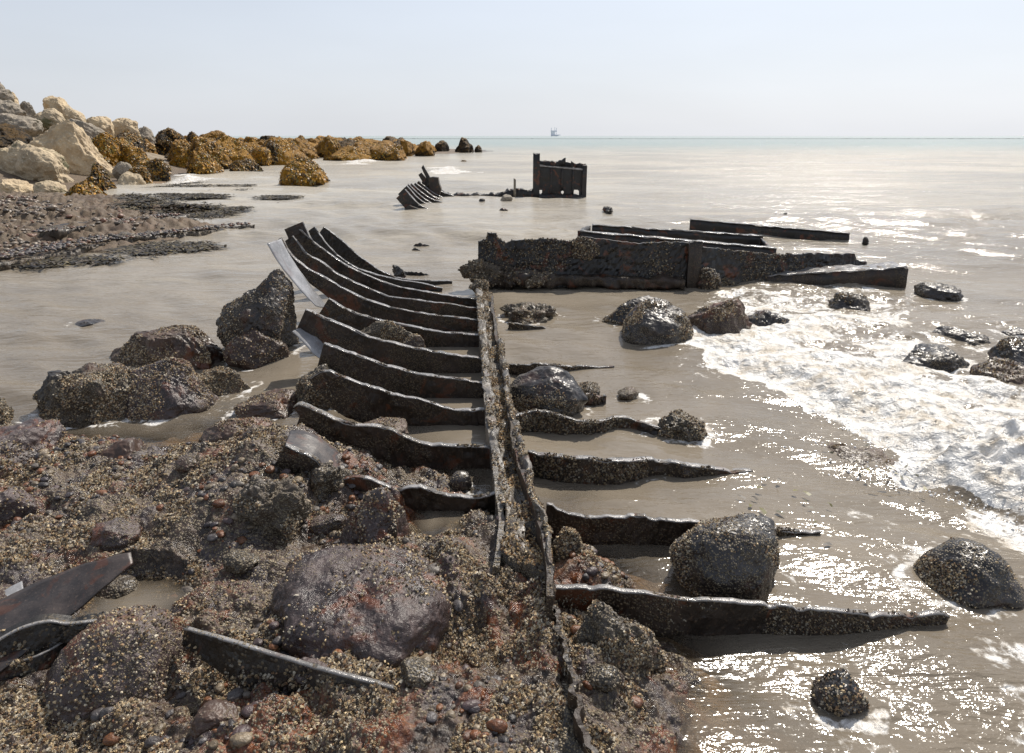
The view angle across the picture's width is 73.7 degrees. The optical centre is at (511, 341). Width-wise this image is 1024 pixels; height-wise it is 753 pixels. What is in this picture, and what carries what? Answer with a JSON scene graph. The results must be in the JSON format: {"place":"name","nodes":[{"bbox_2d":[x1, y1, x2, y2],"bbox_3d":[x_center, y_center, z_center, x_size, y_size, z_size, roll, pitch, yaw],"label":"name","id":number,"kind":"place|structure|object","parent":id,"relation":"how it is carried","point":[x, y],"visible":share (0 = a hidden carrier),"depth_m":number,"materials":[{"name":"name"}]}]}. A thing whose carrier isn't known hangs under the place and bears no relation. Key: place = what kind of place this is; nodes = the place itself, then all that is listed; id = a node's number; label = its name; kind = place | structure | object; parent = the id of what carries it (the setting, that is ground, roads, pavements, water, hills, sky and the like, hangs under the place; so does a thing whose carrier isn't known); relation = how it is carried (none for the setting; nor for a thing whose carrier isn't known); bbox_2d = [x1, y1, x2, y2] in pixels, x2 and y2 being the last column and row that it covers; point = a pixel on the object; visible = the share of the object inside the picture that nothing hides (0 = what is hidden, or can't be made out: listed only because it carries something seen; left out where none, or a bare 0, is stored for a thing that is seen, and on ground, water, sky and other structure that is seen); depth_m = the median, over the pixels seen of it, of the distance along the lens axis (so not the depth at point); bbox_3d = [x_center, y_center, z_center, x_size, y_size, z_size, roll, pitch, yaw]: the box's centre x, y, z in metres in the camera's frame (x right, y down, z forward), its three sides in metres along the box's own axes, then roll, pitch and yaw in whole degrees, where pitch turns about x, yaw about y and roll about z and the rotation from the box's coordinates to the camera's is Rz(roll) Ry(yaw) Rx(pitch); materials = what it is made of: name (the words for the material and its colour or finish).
{"place":"outdoors","nodes":[
{"label":"outdoors","id":0,"kind":"place"},
{"bbox_2d":[101,590,169,611],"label":"tide pool water","id":1,"kind":"structure","parent":0,"point":[158,599],"depth_m":2.51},
{"bbox_2d":[0,135,772,752],"bbox_3d":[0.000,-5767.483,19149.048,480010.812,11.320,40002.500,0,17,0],"label":"ground","id":2,"kind":"structure","parent":0,"point":[696,701],"depth_m":2.44,"materials":[{"name":"gravel"}]},
{"bbox_2d":[0,100,25,115],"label":"boulder","id":3,"kind":"object","parent":2,"relation":"on","point":[9,106],"visible":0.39,"depth_m":31.65,"materials":[{"name":"grey stone"}]},
{"bbox_2d":[0,123,33,147],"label":"boulder","id":4,"kind":"object","parent":2,"relation":"on","point":[10,134],"visible":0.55,"depth_m":27.33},
{"bbox_2d":[0,179,33,192],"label":"boulder","id":5,"kind":"object","parent":2,"relation":"on","point":[10,185],"visible":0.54,"depth_m":20.99,"materials":[{"name":"beige stone"}]},
{"bbox_2d":[0,487,37,525],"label":"boulder","id":6,"kind":"object","parent":2,"relation":"on","point":[16,502],"visible":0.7,"depth_m":2.95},
{"bbox_2d":[0,113,43,136],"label":"boulder","id":7,"kind":"object","parent":2,"relation":"on","point":[31,127],"visible":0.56,"depth_m":29.17,"materials":[{"name":"grey stone"}]},
{"bbox_2d":[0,642,66,680],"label":"curled plate","id":8,"kind":"object","parent":2,"relation":"on","point":[25,664],"visible":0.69,"depth_m":2.13,"materials":[{"name":"black metal"}]},
{"bbox_2d":[0,417,68,462],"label":"boulder","id":9,"kind":"object","parent":2,"relation":"on","point":[22,442],"visible":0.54,"depth_m":3.65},
{"bbox_2d":[0,140,73,182],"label":"boulder","id":10,"kind":"object","parent":2,"relation":"on","point":[21,159],"visible":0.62,"depth_m":23.91,"materials":[{"name":"stone"}]},
{"bbox_2d":[32,108,64,131],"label":"boulder","id":11,"kind":"object","parent":2,"relation":"on","point":[47,118],"visible":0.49,"depth_m":31.48,"materials":[{"name":"stone"}]},
{"bbox_2d":[33,180,67,192],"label":"boulder","id":12,"kind":"object","parent":2,"relation":"on","point":[47,186],"visible":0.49,"depth_m":20.87,"materials":[{"name":"stone"}]},
{"bbox_2d":[0,611,108,657],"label":"curled plate","id":13,"kind":"object","parent":2,"relation":"on","point":[36,633],"visible":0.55,"depth_m":2.17,"materials":[{"name":"black metal"}]},
{"bbox_2d":[42,96,68,112],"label":"boulder","id":14,"kind":"object","parent":2,"relation":"on","point":[59,104],"visible":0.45,"depth_m":35.21,"materials":[{"name":"beige stone"}]},
{"bbox_2d":[0,233,129,270],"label":"rock ledge","id":15,"kind":"object","parent":2,"relation":"on","point":[17,256],"visible":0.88,"depth_m":9.89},
{"bbox_2d":[0,552,132,672],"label":"metal plate","id":16,"kind":"object","parent":2,"relation":"on","point":[71,591],"visible":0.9,"depth_m":2.30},
{"bbox_2d":[29,120,114,177],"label":"boulder","id":17,"kind":"object","parent":2,"relation":"on","point":[72,144],"visible":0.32,"depth_m":26.61,"materials":[{"name":"beige stone"}]},
{"bbox_2d":[62,106,85,121],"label":"boulder","id":18,"kind":"object","parent":2,"relation":"on","point":[68,112],"visible":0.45,"depth_m":32.50,"materials":[{"name":"stone"}]},
{"bbox_2d":[0,195,164,250],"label":"ledge cobbles","id":19,"kind":"object","parent":2,"relation":"on","point":[21,200],"visible":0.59,"depth_m":13.53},
{"bbox_2d":[32,362,135,436],"bbox_3d":[-2.727,0.453,4.550,0.897,0.612,0.720,0,17,0],"label":"boulder","id":20,"kind":"object","parent":2,"relation":"on","point":[93,393],"visible":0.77,"depth_m":4.30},
{"bbox_2d":[62,179,107,195],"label":"rock","id":21,"kind":"object","parent":2,"relation":"on","point":[84,187],"visible":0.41,"depth_m":19.47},
{"bbox_2d":[68,118,104,139],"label":"boulder","id":22,"kind":"object","parent":2,"relation":"on","point":[91,130],"visible":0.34,"depth_m":30.87,"materials":[{"name":"grey stone"}]},
{"bbox_2d":[86,116,113,136],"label":"boulder","id":23,"kind":"object","parent":2,"relation":"on","point":[105,123],"visible":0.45,"depth_m":32.51,"materials":[{"name":"beige stone"}]},
{"bbox_2d":[86,162,116,190],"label":"rock","id":24,"kind":"object","parent":2,"relation":"on","point":[99,176],"visible":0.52,"depth_m":21.17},
{"bbox_2d":[91,132,122,165],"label":"rock","id":25,"kind":"object","parent":2,"relation":"on","point":[104,143],"visible":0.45,"depth_m":30.50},
{"bbox_2d":[31,213,189,239],"bbox_3d":[-7.327,-2.124,12.716,0.525,0.388,3.656,3,17,11],"label":"rock ledge","id":26,"kind":"object","parent":2,"relation":"on","point":[59,232],"visible":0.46,"depth_m":11.44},
{"bbox_2d":[41,605,188,725],"bbox_3d":[-1.243,1.130,2.184,0.444,0.583,0.498,0,17,0],"label":"boulder","id":27,"kind":"object","parent":2,"relation":"on","point":[111,658],"visible":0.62,"depth_m":2.04,"materials":[{"name":"stone"}]},
{"bbox_2d":[96,575,141,606],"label":"stone","id":28,"kind":"object","parent":2,"relation":"on","point":[120,586],"visible":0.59,"depth_m":2.55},
{"bbox_2d":[94,437,146,458],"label":"boulder","id":29,"kind":"object","parent":2,"relation":"on","point":[126,448],"visible":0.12,"depth_m":3.46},
{"bbox_2d":[112,118,140,136],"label":"boulder","id":30,"kind":"object","parent":2,"relation":"on","point":[122,124],"visible":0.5,"depth_m":38.47,"materials":[{"name":"beige stone"}]},
{"bbox_2d":[117,171,145,184],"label":"boulder","id":31,"kind":"object","parent":2,"relation":"on","point":[128,178],"visible":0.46,"depth_m":24.56,"materials":[{"name":"stone"}]},
{"bbox_2d":[117,129,148,151],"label":"rock","id":32,"kind":"object","parent":2,"relation":"on","point":[136,140],"visible":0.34,"depth_m":34.36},
{"bbox_2d":[120,145,147,165],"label":"rock","id":33,"kind":"object","parent":2,"relation":"on","point":[130,153],"visible":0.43,"depth_m":31.12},
{"bbox_2d":[128,165,154,183],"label":"rock","id":34,"kind":"object","parent":2,"relation":"on","point":[143,172],"visible":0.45,"depth_m":25.53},
{"bbox_2d":[145,158,171,182],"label":"rock","id":35,"kind":"object","parent":2,"relation":"on","point":[159,169],"visible":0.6,"depth_m":27.40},
{"bbox_2d":[110,324,223,369],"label":"boulder","id":36,"kind":"object","parent":2,"relation":"on","point":[197,348],"visible":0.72,"depth_m":5.37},
{"bbox_2d":[156,128,183,152],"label":"rock","id":37,"kind":"object","parent":2,"relation":"on","point":[165,138],"visible":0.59,"depth_m":42.47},
{"bbox_2d":[119,357,221,441],"bbox_3d":[-2.288,0.431,4.551,0.663,0.662,0.538,0,17,0],"label":"boulder","id":38,"kind":"object","parent":2,"relation":"on","point":[169,388],"visible":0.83,"depth_m":4.38,"materials":[{"name":"stone"}]},
{"bbox_2d":[168,145,189,167],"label":"rock","id":39,"kind":"object","parent":2,"relation":"on","point":[179,154],"visible":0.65,"depth_m":35.94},
{"bbox_2d":[108,222,254,242],"bbox_3d":[-5.814,-1.875,12.191,0.465,0.399,2.871,9,19,26],"label":"rock ledge","id":40,"kind":"object","parent":2,"relation":"on","point":[147,235],"visible":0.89,"depth_m":11.89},
{"bbox_2d":[175,456,196,472],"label":"stone","id":41,"kind":"object","parent":2,"relation":"on","point":[184,464],"visible":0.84,"depth_m":3.07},
{"bbox_2d":[190,135,216,155],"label":"rock","id":42,"kind":"object","parent":2,"relation":"on","point":[207,144],"visible":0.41,"depth_m":36.18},
{"bbox_2d":[185,147,223,173],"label":"rock","id":43,"kind":"object","parent":2,"relation":"on","point":[200,160],"visible":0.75,"depth_m":32.16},
{"bbox_2d":[169,576,245,613],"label":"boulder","id":44,"kind":"object","parent":2,"relation":"on","point":[179,604],"visible":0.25,"depth_m":2.48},
{"bbox_2d":[190,698,237,739],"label":"stone","id":45,"kind":"object","parent":2,"relation":"on","point":[212,714],"visible":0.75,"depth_m":1.87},
{"bbox_2d":[212,145,233,168],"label":"rock","id":46,"kind":"object","parent":2,"relation":"on","point":[221,158],"visible":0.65,"depth_m":36.53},
{"bbox_2d":[200,365,250,420],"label":"boulder","id":47,"kind":"object","parent":2,"relation":"on","point":[219,380],"visible":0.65,"depth_m":4.73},
{"bbox_2d":[198,416,271,442],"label":"boulder","id":48,"kind":"object","parent":2,"relation":"on","point":[226,430],"visible":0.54,"depth_m":3.71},
{"bbox_2d":[216,135,254,160],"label":"rock","id":49,"kind":"object","parent":2,"relation":"on","point":[236,148],"visible":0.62,"depth_m":37.53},
{"bbox_2d":[222,548,259,574],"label":"stone","id":50,"kind":"object","parent":2,"relation":"on","point":[237,561],"visible":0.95,"depth_m":2.56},
{"bbox_2d":[228,158,263,171],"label":"rock","id":51,"kind":"object","parent":2,"relation":"on","point":[246,164],"visible":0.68,"depth_m":33.91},
{"bbox_2d":[222,328,290,369],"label":"boulder","id":52,"kind":"object","parent":2,"relation":"on","point":[253,348],"visible":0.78,"depth_m":5.39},
{"bbox_2d":[216,268,298,347],"bbox_3d":[-2.125,-0.192,5.692,0.601,0.822,0.538,0,17,0],"label":"boulder","id":53,"kind":"object","parent":2,"relation":"on","point":[266,306],"visible":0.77,"depth_m":5.52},
{"bbox_2d":[250,146,271,165],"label":"rock","id":54,"kind":"object","parent":2,"relation":"on","point":[261,156],"visible":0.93,"depth_m":39.21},
{"bbox_2d":[233,388,296,422],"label":"boulder","id":55,"kind":"object","parent":2,"relation":"on","point":[276,403],"visible":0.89,"depth_m":4.37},
{"bbox_2d":[232,475,310,543],"bbox_3d":[-1.008,0.802,2.898,0.320,0.519,0.319,0,17,0],"label":"boulder","id":56,"kind":"object","parent":2,"relation":"on","point":[279,509],"visible":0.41,"depth_m":2.76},
{"bbox_2d":[263,136,293,164],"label":"rock","id":57,"kind":"object","parent":2,"relation":"on","point":[285,155],"visible":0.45,"depth_m":41.74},
{"bbox_2d":[182,626,397,694],"bbox_3d":[-0.635,1.073,2.067,0.866,0.315,0.153,3,17,11],"label":"rib blade","id":58,"kind":"object","parent":2,"relation":"on","point":[248,666],"visible":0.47,"depth_m":2.04,"materials":[{"name":"black metal"}]},
{"bbox_2d":[286,137,318,158],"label":"rock","id":59,"kind":"object","parent":2,"relation":"on","point":[308,149],"visible":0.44,"depth_m":52.91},
{"bbox_2d":[279,158,329,186],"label":"rock","id":60,"kind":"object","parent":2,"relation":"on","point":[308,172],"visible":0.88,"depth_m":25.51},
{"bbox_2d":[295,364,332,409],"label":"boulder","id":61,"kind":"object","parent":2,"relation":"on","point":[306,391],"visible":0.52,"depth_m":4.42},
{"bbox_2d":[310,513,347,535],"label":"stone","id":62,"kind":"object","parent":2,"relation":"on","point":[325,524],"visible":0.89,"depth_m":2.85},
{"bbox_2d":[307,462,351,502],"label":"boulder","id":63,"kind":"object","parent":2,"relation":"on","point":[327,478],"visible":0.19,"depth_m":3.02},
{"bbox_2d":[323,140,340,160],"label":"rock","id":64,"kind":"object","parent":2,"relation":"on","point":[332,147],"visible":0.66,"depth_m":49.71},
{"bbox_2d":[0,429,664,752],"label":"shore pebbles","id":65,"kind":"object","parent":2,"relation":"on","point":[241,735],"visible":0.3,"depth_m":2.47,"materials":[{"name":"gravel"}]},
{"bbox_2d":[0,419,676,752],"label":"barnacle crust","id":66,"kind":"object","parent":2,"relation":"on","point":[39,711],"visible":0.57,"depth_m":2.23},
{"bbox_2d":[90,517,142,550],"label":"stone","id":67,"kind":"object","parent":66,"relation":"on","point":[118,533],"visible":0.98,"depth_m":2.67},
{"bbox_2d":[329,145,371,160],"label":"rock","id":68,"kind":"object","parent":2,"relation":"on","point":[348,153],"visible":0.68,"depth_m":47.41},
{"bbox_2d":[267,542,451,667],"bbox_3d":[-0.522,0.981,2.465,0.659,0.453,0.772,0,17,0],"label":"boulder","id":69,"kind":"object","parent":2,"relation":"on","point":[389,606],"visible":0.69,"depth_m":2.24,"materials":[{"name":"stone"}]},
{"bbox_2d":[340,485,409,544],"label":"boulder","id":70,"kind":"object","parent":2,"relation":"on","point":[378,514],"visible":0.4,"depth_m":2.71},
{"bbox_2d":[370,144,392,160],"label":"rock","id":71,"kind":"object","parent":2,"relation":"on","point":[381,152],"visible":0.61,"depth_m":48.41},
{"bbox_2d":[362,417,408,434],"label":"stone","id":72,"kind":"object","parent":2,"relation":"on","point":[399,424],"visible":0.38,"depth_m":3.82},
{"bbox_2d":[403,334,425,347],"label":"stone","id":73,"kind":"object","parent":2,"relation":"on","point":[415,340],"visible":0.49,"depth_m":5.38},
{"bbox_2d":[400,656,436,688],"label":"stone","id":74,"kind":"object","parent":2,"relation":"on","point":[417,671],"visible":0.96,"depth_m":2.02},
{"bbox_2d":[414,141,434,155],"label":"rock","id":75,"kind":"object","parent":2,"relation":"on","point":[424,148],"visible":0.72,"depth_m":59.70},
{"bbox_2d":[396,165,453,209],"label":"hull ribs","id":76,"kind":"object","parent":2,"relation":"on","point":[428,188],"visible":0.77,"depth_m":18.19,"materials":[{"name":"black metal"}]},
{"bbox_2d":[447,178,533,196],"bbox_3d":[-0.755,-4.262,20.140,2.836,1.082,0.419,-2,17,-6],"label":"sunken girder","id":77,"kind":"object","parent":2,"relation":"on","point":[518,192],"visible":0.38,"depth_m":20.07,"materials":[{"name":"black metal"}]},
{"bbox_2d":[510,366,587,416],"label":"boulder","id":78,"kind":"object","parent":2,"relation":"on","point":[559,390],"visible":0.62,"depth_m":4.30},
{"bbox_2d":[551,526,582,561],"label":"boulder","id":79,"kind":"object","parent":2,"relation":"on","point":[567,541],"visible":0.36,"depth_m":2.69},
{"bbox_2d":[584,662,621,691],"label":"stone","id":80,"kind":"object","parent":2,"relation":"on","point":[602,677],"visible":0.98,"depth_m":2.06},
{"bbox_2d":[267,222,949,752],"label":"shipwreck hull","id":81,"kind":"object","parent":2,"relation":"on","point":[365,378],"visible":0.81,"depth_m":3.60,"materials":[{"name":"black metal"}]},
{"bbox_2d":[573,599,668,677],"bbox_3d":[0.352,1.107,2.310,0.354,0.541,0.331,-9,19,-27],"label":"boulder","id":82,"kind":"object","parent":2,"relation":"on","point":[606,628],"visible":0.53,"depth_m":2.18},
{"bbox_2d":[602,295,657,324],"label":"boulder","id":83,"kind":"object","parent":2,"relation":"on","point":[619,314],"visible":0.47,"depth_m":6.35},
{"bbox_2d":[621,298,693,344],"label":"boulder","id":84,"kind":"object","parent":2,"relation":"on","point":[654,321],"visible":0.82,"depth_m":5.84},
{"bbox_2d":[458,232,866,292],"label":"hull wall","id":85,"kind":"structure","parent":2,"relation":"on","point":[579,261],"depth_m":7.88,"materials":[{"name":"black metal"}]},
{"bbox_2d":[688,298,751,334],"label":"boulder","id":86,"kind":"object","parent":2,"relation":"on","point":[728,316],"visible":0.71,"depth_m":6.01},
{"bbox_2d":[668,512,779,602],"bbox_3d":[0.842,0.876,2.739,0.403,0.407,0.443,10,19,30],"label":"boulder","id":87,"kind":"object","parent":2,"relation":"on","point":[737,556],"visible":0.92,"depth_m":2.58,"materials":[{"name":"stone"}]},
{"bbox_2d":[748,309,789,325],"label":"boulder","id":88,"kind":"object","parent":2,"relation":"on","point":[767,317],"visible":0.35,"depth_m":6.24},
{"bbox_2d":[689,219,849,239],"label":"iron beam","id":89,"kind":"structure","parent":2,"relation":"on","point":[745,228],"depth_m":12.39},
{"bbox_2d":[767,261,908,287],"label":"iron beam","id":90,"kind":"structure","parent":2,"relation":"on","point":[890,274],"depth_m":8.11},
{"bbox_2d":[901,343,969,372],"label":"boulder","id":91,"kind":"object","parent":2,"relation":"on","point":[938,357],"visible":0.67,"depth_m":5.15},
{"bbox_2d":[913,537,1023,608],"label":"boulder","id":92,"kind":"object","parent":2,"relation":"on","point":[971,573],"visible":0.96,"depth_m":2.63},
{"bbox_2d":[0,136,1023,752],"bbox_3d":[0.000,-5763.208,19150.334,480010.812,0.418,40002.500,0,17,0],"label":"water","id":93,"kind":"structure","parent":0,"point":[948,210],"depth_m":6.82,"materials":[{"name":"liquid"}]},
{"bbox_2d":[0,397,13,425],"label":"boulder","id":94,"kind":"object","parent":93,"relation":"on","point":[6,413],"visible":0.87,"depth_m":4.19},
{"bbox_2d":[12,181,303,268],"bbox_3d":[-7.817,-3.781,17.905,5.136,0.289,18.826,-6,18,-20],"label":"dark seaweed","id":95,"kind":"object","parent":93,"relation":"on","point":[153,248],"visible":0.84,"depth_m":14.88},
{"bbox_2d":[361,320,411,343],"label":"stone","id":96,"kind":"object","parent":93,"relation":"on","point":[387,330],"visible":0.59,"depth_m":5.56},
{"bbox_2d":[449,471,471,492],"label":"stone","id":97,"kind":"object","parent":93,"relation":"on","point":[460,481],"visible":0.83,"depth_m":3.40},
{"bbox_2d":[19,159,1023,743],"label":"sea foam","id":98,"kind":"object","parent":93,"relation":"on","point":[981,419],"visible":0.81,"depth_m":4.49,"materials":[{"name":"liquid"}]},
{"bbox_2d":[740,381,1023,533],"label":"foam spray","id":99,"kind":"object","parent":98,"relation":"on","point":[968,484],"visible":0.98,"depth_m":3.59,"materials":[{"name":"white"}]},
{"bbox_2d":[499,302,557,323],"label":"stone","id":100,"kind":"object","parent":93,"relation":"in","point":[526,312],"visible":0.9,"depth_m":6.54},
{"bbox_2d":[533,153,586,197],"bbox_3d":[1.405,-4.804,20.225,1.580,1.530,0.595,0,17,0],"label":"iron box","id":101,"kind":"object","parent":93,"relation":"in","point":[552,179],"visible":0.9,"depth_m":20.06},
{"bbox_2d":[617,386,638,399],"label":"stone","id":102,"kind":"object","parent":93,"relation":"on","point":[629,393],"visible":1,"depth_m":4.65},
{"bbox_2d":[578,224,776,254],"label":"channel beam","id":103,"kind":"structure","parent":93,"relation":"in","point":[731,241],"depth_m":10.64,"materials":[{"name":"black metal"}]},
{"bbox_2d":[657,408,707,441],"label":"stone","id":104,"kind":"object","parent":93,"relation":"in","point":[680,424],"visible":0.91,"depth_m":4.04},
{"bbox_2d":[736,444,927,544],"bbox_3d":[1.654,0.714,3.473,1.149,0.011,0.600,-11,20,-33],"label":"foam","id":105,"kind":"object","parent":93,"relation":"on","point":[831,505],"visible":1,"depth_m":3.43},
{"bbox_2d":[811,667,869,716],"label":"stone","id":106,"kind":"object","parent":93,"relation":"on","point":[838,692],"visible":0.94,"depth_m":2.12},
{"bbox_2d":[828,292,870,311],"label":"boulder","id":107,"kind":"object","parent":93,"relation":"in","point":[849,300],"visible":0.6,"depth_m":6.84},
{"bbox_2d":[827,442,894,465],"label":"boulder","id":108,"kind":"object","parent":93,"relation":"in","point":[858,455],"visible":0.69,"depth_m":3.83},
{"bbox_2d":[914,282,963,300],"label":"boulder","id":109,"kind":"object","parent":93,"relation":"in","point":[938,291],"visible":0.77,"depth_m":7.42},
{"bbox_2d":[932,326,990,345],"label":"boulder","id":110,"kind":"object","parent":93,"relation":"in","point":[973,339],"visible":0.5,"depth_m":5.77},
{"bbox_2d":[969,356,1023,384],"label":"boulder","id":111,"kind":"object","parent":93,"relation":"in","point":[1006,370],"visible":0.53,"depth_m":4.77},
{"bbox_2d":[988,335,1023,364],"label":"boulder","id":112,"kind":"object","parent":93,"relation":"in","point":[1011,347],"visible":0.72,"depth_m":5.31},
{"bbox_2d":[0,0,1023,135],"label":"sky","id":113,"kind":"structure","parent":0,"point":[231,67],"materials":[{"name":"white"}]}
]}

